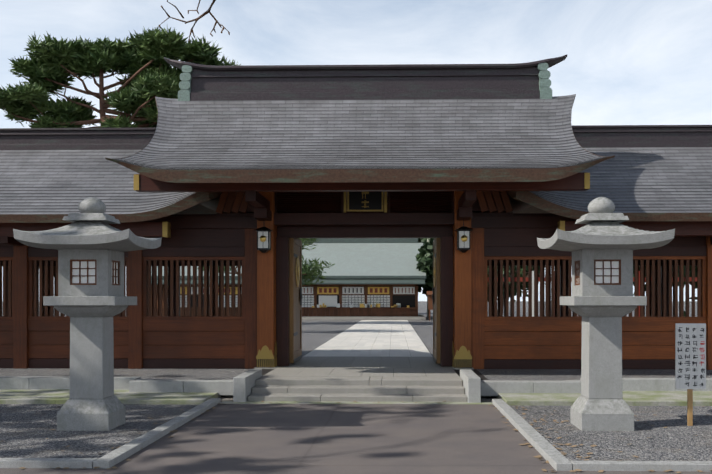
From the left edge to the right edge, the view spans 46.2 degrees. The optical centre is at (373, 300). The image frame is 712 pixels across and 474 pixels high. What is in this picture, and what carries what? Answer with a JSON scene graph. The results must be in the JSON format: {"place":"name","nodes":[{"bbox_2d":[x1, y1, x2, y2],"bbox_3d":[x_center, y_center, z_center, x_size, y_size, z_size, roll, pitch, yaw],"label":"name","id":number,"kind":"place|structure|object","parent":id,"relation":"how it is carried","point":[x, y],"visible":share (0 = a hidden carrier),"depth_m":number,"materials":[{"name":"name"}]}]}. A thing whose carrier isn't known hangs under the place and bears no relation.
{"place":"outdoors","nodes":[
{"label":"outdoors","id":0,"kind":"place"},
{"bbox_2d":[0,128,155,149],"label":"side roof ridge","id":1,"kind":"structure","parent":0,"point":[75,138],"depth_m":18.93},
{"bbox_2d":[0,222,161,236],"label":"wing purlin","id":2,"kind":"object","parent":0,"point":[146,229],"visible":0.33,"depth_m":16.54,"materials":[{"name":"brown wood"}]},
{"bbox_2d":[162,222,170,237],"bbox_3d":[-4.128,-1.401,16.617,0.100,0.300,0.230,0,0,1],"label":"cap","id":3,"kind":"object","parent":2,"relation":"attached to","point":[166,229],"visible":1,"depth_m":16.50,"materials":[{"name":"gold metal"}]},
{"bbox_2d":[0,25,242,315],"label":"pine","id":4,"kind":"object","parent":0,"point":[131,56],"depth_m":45.50,"materials":[{"name":"green plant"}]},
{"bbox_2d":[0,229,256,368],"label":"wing wall","id":5,"kind":"structure","parent":0,"point":[139,334],"depth_m":17.32,"materials":[{"name":"brown wood"}]},
{"bbox_2d":[0,150,221,222],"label":"wing roof","id":6,"kind":"structure","parent":5,"relation":"on","point":[46,186],"depth_m":17.19,"materials":[{"name":"grey tile"}]},
{"bbox_2d":[0,260,240,315],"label":"wooden lattice bars","id":7,"kind":"object","parent":5,"relation":"in","point":[46,280],"visible":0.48,"depth_m":17.37,"materials":[{"name":"brown wood"}]},
{"bbox_2d":[159,0,229,41],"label":"twig","id":8,"kind":"object","parent":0,"point":[204,14],"visible":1,"depth_m":5.94,"materials":[{"name":"brown wood"}]},
{"bbox_2d":[175,204,217,213],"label":"gable wall","id":9,"kind":"structure","parent":0,"point":[198,209],"depth_m":20.88,"materials":[{"name":"brown wood"}]},
{"bbox_2d":[151,284,417,315],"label":"office","id":10,"kind":"structure","parent":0,"point":[359,311],"depth_m":59.89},
{"bbox_2d":[151,278,424,283],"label":"background roof eave","id":11,"kind":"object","parent":10,"relation":"attached to","point":[383,281],"depth_m":58.60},
{"bbox_2d":[151,238,425,278],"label":"background building roof","id":12,"kind":"structure","parent":10,"relation":"on","point":[362,258],"depth_m":62.70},
{"bbox_2d":[180,287,408,307],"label":"office signs","id":13,"kind":"object","parent":10,"relation":"attached to","point":[337,292],"visible":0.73,"depth_m":59.80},
{"bbox_2d":[180,287,414,307],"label":"office paper","id":14,"kind":"object","parent":10,"relation":"attached to","point":[329,301],"visible":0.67,"depth_m":59.95,"materials":[{"name":"white paper"}]},
{"bbox_2d":[2,301,696,401],"bbox_3d":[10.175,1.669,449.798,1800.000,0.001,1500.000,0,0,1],"label":"ground","id":15,"kind":"structure","parent":0,"point":[486,399],"depth_m":14.16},
{"bbox_2d":[43,296,136,430],"bbox_3d":[-3.647,0.835,10.804,0.900,1.768,0.900,0,0,1],"label":"stone lantern pedestal","id":16,"kind":"object","parent":15,"relation":"on","point":[93,403],"visible":0.9,"depth_m":10.59,"materials":[{"name":"stone"}]},
{"bbox_2d":[58,249,123,295],"bbox_3d":[-3.647,-0.345,10.804,0.630,0.592,0.630,0,0,1],"label":"lantern fire box","id":17,"kind":"object","parent":16,"relation":"on","point":[104,258],"visible":0.67,"depth_m":10.49,"materials":[{"name":"stone"}]},
{"bbox_2d":[13,197,161,251],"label":"stone lantern roof","id":18,"kind":"structure","parent":17,"relation":"on","point":[89,227],"depth_m":10.38,"materials":[{"name":"stone"}]},
{"bbox_2d":[72,261,117,283],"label":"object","id":19,"kind":"object","parent":17,"relation":"in","point":[75,264],"visible":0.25,"depth_m":10.52,"materials":[{"name":"white paper"}]},
{"bbox_2d":[70,260,119,285],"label":"stone lantern frames","id":20,"kind":"structure","parent":17,"relation":"attached to","point":[95,275],"depth_m":10.51,"materials":[{"name":"brown wood"}]},
{"bbox_2d":[197,238,334,285],"bbox_3d":[-4.947,-0.887,36.254,6.708,5.115,4.571,0,0,1],"label":"tree","id":21,"kind":"object","parent":15,"relation":"on","point":[312,274],"depth_m":35.89,"materials":[{"name":"green plant"}]},
{"bbox_2d":[0,404,711,460],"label":"gravel beds","id":22,"kind":"object","parent":15,"relation":"on","point":[25,431],"depth_m":10.18,"materials":[{"name":"grey gravel"}]},
{"bbox_2d":[687,389,692,425],"bbox_3d":[4.128,1.394,10.892,0.060,0.950,0.030,0,0,1],"label":"sign stake","id":23,"kind":"object","parent":22,"relation":"in","point":[689,407],"visible":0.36,"depth_m":10.88,"materials":[{"name":"brown wood"}]},
{"bbox_2d":[675,323,705,388],"bbox_3d":[4.127,0.731,10.868,0.390,0.855,0.018,0,0,1],"label":"sign board","id":24,"kind":"object","parent":22,"relation":"on","point":[693,330],"visible":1,"depth_m":10.86,"materials":[{"name":"white wood"}]},
{"bbox_2d":[677,327,704,386],"bbox_3d":[4.130,0.739,10.858,0.364,0.772,0.002,0,0,1],"label":"sign text","id":25,"kind":"object","parent":24,"relation":"attached to","point":[694,357],"depth_m":10.86},
{"bbox_2d":[0,398,711,470],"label":"bed kerbs","id":26,"kind":"structure","parent":15,"relation":"on","point":[548,451],"depth_m":8.35,"materials":[{"name":"stone"}]},
{"bbox_2d":[0,389,711,405],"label":"concrete ledge","id":27,"kind":"object","parent":15,"relation":"on","point":[630,398],"visible":0.42,"depth_m":13.45,"materials":[{"name":"grey concrete"}]},
{"bbox_2d":[219,401,492,403],"bbox_3d":[-0.291,1.688,13.524,4.400,0.062,0.300,0,0,1],"label":"step apron","id":28,"kind":"object","parent":15,"relation":"on","point":[287,402],"visible":0.48,"depth_m":13.51,"materials":[{"name":"grey stone"}]},
{"bbox_2d":[247,376,466,401],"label":"steps","id":29,"kind":"structure","parent":15,"relation":"on","point":[371,389],"depth_m":14.07,"materials":[{"name":"stone"}]},
{"bbox_2d":[233,369,480,402],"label":"stair side walls","id":30,"kind":"structure","parent":15,"relation":"on","point":[244,383],"depth_m":13.57,"materials":[{"name":"grey stone"}]},
{"bbox_2d":[232,321,487,379],"bbox_3d":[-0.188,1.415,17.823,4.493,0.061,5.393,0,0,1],"label":"gate paving","id":31,"kind":"structure","parent":15,"relation":"on","point":[335,366],"depth_m":17.13,"materials":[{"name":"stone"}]},
{"bbox_2d":[256,341,471,366],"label":"gold post fittings","id":32,"kind":"object","parent":31,"relation":"on","point":[265,352],"visible":0.85,"depth_m":17.15,"materials":[{"name":"gold metal"}]},
{"bbox_2d":[257,191,470,355],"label":"gate posts","id":33,"kind":"object","parent":31,"relation":"on","point":[266,298],"visible":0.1,"depth_m":17.17,"materials":[{"name":"brown wood"}]},
{"bbox_2d":[217,190,512,365],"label":"gate beams","id":34,"kind":"structure","parent":31,"relation":"on","point":[365,225],"depth_m":17.44,"materials":[{"name":"brown wood"}]},
{"bbox_2d":[136,172,587,191],"bbox_3d":[-0.245,-2.176,15.434,8.320,0.310,0.220,0,0,1],"label":"eave purlin","id":35,"kind":"object","parent":34,"relation":"attached to","point":[574,182],"visible":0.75,"depth_m":15.34,"materials":[{"name":"red wood"}]},
{"bbox_2d":[105,94,614,182],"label":"roof front","id":36,"kind":"structure","parent":35,"relation":"on","point":[384,140],"depth_m":16.01,"materials":[{"name":"grey tile"}]},
{"bbox_2d":[134,173,589,190],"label":"gold beam caps","id":37,"kind":"object","parent":35,"relation":"on","point":[586,181],"visible":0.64,"depth_m":15.21,"materials":[{"name":"gold metal"}]},
{"bbox_2d":[255,220,472,252],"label":"wall lanterns","id":38,"kind":"object","parent":34,"relation":"hanging from","point":[462,250],"visible":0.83,"depth_m":16.87,"materials":[{"name":"black metal"}]},
{"bbox_2d":[258,231,468,247],"bbox_3d":[-0.208,-1.221,16.953,4.286,0.336,0.234,0,0,1],"label":"lantern","id":39,"kind":"object","parent":38,"relation":"in","point":[462,244],"visible":0.68,"depth_m":16.88,"materials":[{"name":"paper"}]},
{"bbox_2d":[260,235,466,241],"bbox_3d":[-0.211,-1.241,16.825,4.190,0.130,0.006,0,0,1],"label":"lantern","id":40,"kind":"object","parent":39,"relation":"attached to","point":[463,238],"visible":1,"depth_m":16.78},
{"bbox_2d":[275,191,453,212],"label":"panels","id":41,"kind":"object","parent":34,"relation":"attached to","point":[398,202],"visible":0.94,"depth_m":17.31,"materials":[{"name":"brown wood"}]},
{"bbox_2d":[216,191,512,213],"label":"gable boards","id":42,"kind":"object","parent":34,"relation":"attached to","point":[479,195],"visible":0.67,"depth_m":16.90,"materials":[{"name":"brown wood"}]},
{"bbox_2d":[349,192,381,209],"bbox_3d":[-0.173,-2.066,17.162,0.680,0.430,0.040,0,0,1],"label":"name plaque","id":43,"kind":"object","parent":34,"relation":"attached to","point":[374,199],"visible":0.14,"depth_m":17.14,"materials":[{"name":"black wood"}]},
{"bbox_2d":[344,192,386,212],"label":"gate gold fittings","id":44,"kind":"object","parent":34,"relation":"attached to","point":[385,202],"visible":0.83,"depth_m":17.13,"materials":[{"name":"gold metal"}]},
{"bbox_2d":[201,197,531,212],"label":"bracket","id":45,"kind":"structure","parent":34,"relation":"on","point":[516,205],"depth_m":19.80,"materials":[{"name":"brown wood"}]},
{"bbox_2d":[190,67,539,100],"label":"ridge","id":46,"kind":"structure","parent":45,"relation":"on","point":[518,83],"depth_m":17.32,"materials":[{"name":"grey metal"}]},
{"bbox_2d":[178,63,551,100],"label":"ridge-end ornaments","id":47,"kind":"object","parent":46,"relation":"attached to","point":[545,90],"visible":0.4,"depth_m":17.25,"materials":[{"name":"teal metal"}]},
{"bbox_2d":[164,54,566,70],"bbox_3d":[-0.194,-4.960,17.573,8.440,0.342,0.660,0,0,1],"label":"ridge cap","id":48,"kind":"object","parent":46,"relation":"on","point":[551,62],"visible":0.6,"depth_m":17.27,"materials":[{"name":"grey metal"}]},
{"bbox_2d":[303,320,432,356],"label":"paving","id":49,"kind":"structure","parent":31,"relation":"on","point":[370,338],"depth_m":27.30,"materials":[{"name":"grey stone"}]},
{"bbox_2d":[20,401,711,472],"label":"dry leaves","id":50,"kind":"object","parent":15,"relation":"on","point":[538,456],"visible":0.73,"depth_m":9.40,"materials":[{"name":"brown plant"}]},
{"bbox_2d":[560,296,646,430],"bbox_3d":[2.945,0.835,10.796,0.900,1.768,0.900,0,0,1],"label":"stone lantern pedestal","id":51,"kind":"object","parent":15,"relation":"on","point":[600,404],"visible":0.92,"depth_m":10.58,"materials":[{"name":"stone"}]},
{"bbox_2d":[572,249,632,295],"bbox_3d":[2.945,-0.345,10.796,0.630,0.592,0.630,0,0,1],"label":"lantern fire box","id":52,"kind":"object","parent":51,"relation":"on","point":[586,258],"visible":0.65,"depth_m":10.48,"materials":[{"name":"stone"}]},
{"bbox_2d":[575,259,620,284],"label":"stone lantern frames","id":53,"kind":"structure","parent":52,"relation":"attached to","point":[577,272],"depth_m":10.50,"materials":[{"name":"brown wood"}]},
{"bbox_2d":[537,197,674,251],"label":"stone lantern roof","id":54,"kind":"structure","parent":52,"relation":"on","point":[602,228],"depth_m":10.35,"materials":[{"name":"stone"}]},
{"bbox_2d":[596,261,618,282],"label":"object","id":55,"kind":"object","parent":52,"relation":"in","point":[599,264],"visible":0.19,"depth_m":10.51,"materials":[{"name":"white paper"}]},
{"bbox_2d":[633,270,696,316],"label":"tree leaves","id":56,"kind":"object","parent":15,"relation":"on","point":[678,285],"depth_m":51.51,"materials":[{"name":"green plant"}]},
{"bbox_2d":[0,404,711,473],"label":"paved walkway","id":57,"kind":"structure","parent":0,"point":[353,439],"depth_m":9.62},
{"bbox_2d":[0,302,711,396],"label":"ground","id":58,"kind":"structure","parent":0,"point":[316,334],"depth_m":16.82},
{"bbox_2d":[0,214,256,368],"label":"dark wing wood","id":59,"kind":"object","parent":58,"relation":"on","point":[203,235],"visible":0.15,"depth_m":17.30,"materials":[{"name":"brown wood"}]},
{"bbox_2d":[0,376,711,395],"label":"terrace kerb","id":60,"kind":"structure","parent":58,"relation":"on","point":[225,387],"depth_m":14.21,"materials":[{"name":"stone"}]},
{"bbox_2d":[427,239,429,317],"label":"trunk","id":61,"kind":"object","parent":58,"relation":"on","point":[427,297],"depth_m":65.76,"materials":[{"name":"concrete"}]},
{"bbox_2d":[427,291,432,320],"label":"notice board","id":62,"kind":"object","parent":58,"relation":"on","point":[430,301],"visible":0.46,"depth_m":57.82,"materials":[{"name":"brown wood"}]},
{"bbox_2d":[532,271,533,316],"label":"white fence posts","id":63,"kind":"object","parent":58,"relation":"on","point":[532,293],"visible":0.14,"depth_m":23.81,"materials":[{"name":"white wood"}]},
{"bbox_2d":[471,213,711,368],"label":"dark wing wood","id":64,"kind":"object","parent":58,"relation":"on","point":[516,234],"visible":0.21,"depth_m":17.12,"materials":[{"name":"brown wood"}]},
{"bbox_2d":[565,221,711,235],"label":"wing purlin","id":65,"kind":"object","parent":64,"relation":"attached to","point":[692,228],"visible":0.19,"depth_m":16.28,"materials":[{"name":"brown wood"}]},
{"bbox_2d":[558,221,564,230],"bbox_3d":[3.690,-1.401,16.430,0.100,0.300,0.230,0,0,1],"label":"end cap","id":66,"kind":"object","parent":65,"relation":"attached to","point":[561,225],"visible":0.64,"depth_m":16.32,"materials":[{"name":"gold metal"}]},
{"bbox_2d":[507,147,711,220],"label":"wing roof","id":67,"kind":"structure","parent":65,"relation":"on","point":[654,184],"depth_m":16.91,"materials":[{"name":"grey tile"}]},
{"bbox_2d":[488,271,696,316],"bbox_3d":[9.657,0.294,23.738,14.600,2.250,0.100,0,0,1],"label":"vermilion fence","id":68,"kind":"object","parent":58,"relation":"on","point":[521,279],"visible":0.02,"depth_m":23.78,"materials":[{"name":"red wood"}]},
{"bbox_2d":[0,0,711,300],"label":"sky","id":69,"kind":"structure","parent":0,"point":[627,62],"materials":[{"name":"white"}]},
{"bbox_2d":[302,315,425,319],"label":"office base","id":70,"kind":"object","parent":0,"point":[420,317],"visible":0.25,"depth_m":58.65,"materials":[{"name":"grey concrete"}]},
{"bbox_2d":[256,359,471,367],"bbox_3d":[-0.198,1.297,17.373,4.424,0.177,0.524,0,0,1],"label":"pillar base","id":71,"kind":"object","parent":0,"point":[462,363],"visible":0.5,"depth_m":17.07,"materials":[{"name":"grey stone"}]},
{"bbox_2d":[289,238,439,363],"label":"door","id":72,"kind":"structure","parent":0,"point":[295,317],"depth_m":17.96,"materials":[{"name":"brown wood"}]},
{"bbox_2d":[296,256,435,286],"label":"door crests","id":73,"kind":"object","parent":72,"relation":"attached to","point":[297,271],"depth_m":18.44,"materials":[{"name":"gold metal"}]},
{"bbox_2d":[415,238,433,291],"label":"tree leaves","id":74,"kind":"object","parent":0,"point":[424,257],"depth_m":59.92,"materials":[{"name":"green plant"}]},
{"bbox_2d":[418,238,432,296],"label":"tree leaves","id":75,"kind":"object","parent":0,"point":[421,285],"depth_m":67.48,"materials":[{"name":"green plant"}]},
{"bbox_2d":[488,266,539,316],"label":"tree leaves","id":76,"kind":"object","parent":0,"point":[515,275],"depth_m":52.04,"materials":[{"name":"green plant"}]},
{"bbox_2d":[513,206,549,213],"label":"wing roof","id":77,"kind":"structure","parent":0,"point":[532,209],"depth_m":20.73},
{"bbox_2d":[471,228,711,369],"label":"wing wall","id":78,"kind":"structure","parent":0,"point":[545,337],"depth_m":17.14,"materials":[{"name":"brown wood"}]},
{"bbox_2d":[487,260,700,316],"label":"lattice bars","id":79,"kind":"object","parent":78,"relation":"in","point":[549,291],"visible":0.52,"depth_m":17.17,"materials":[{"name":"brown wood"}]},
{"bbox_2d":[572,125,711,147],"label":"roof ridge","id":80,"kind":"structure","parent":0,"point":[609,136],"depth_m":18.62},
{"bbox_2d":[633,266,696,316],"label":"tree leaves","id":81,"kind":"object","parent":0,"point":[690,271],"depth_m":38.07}
]}

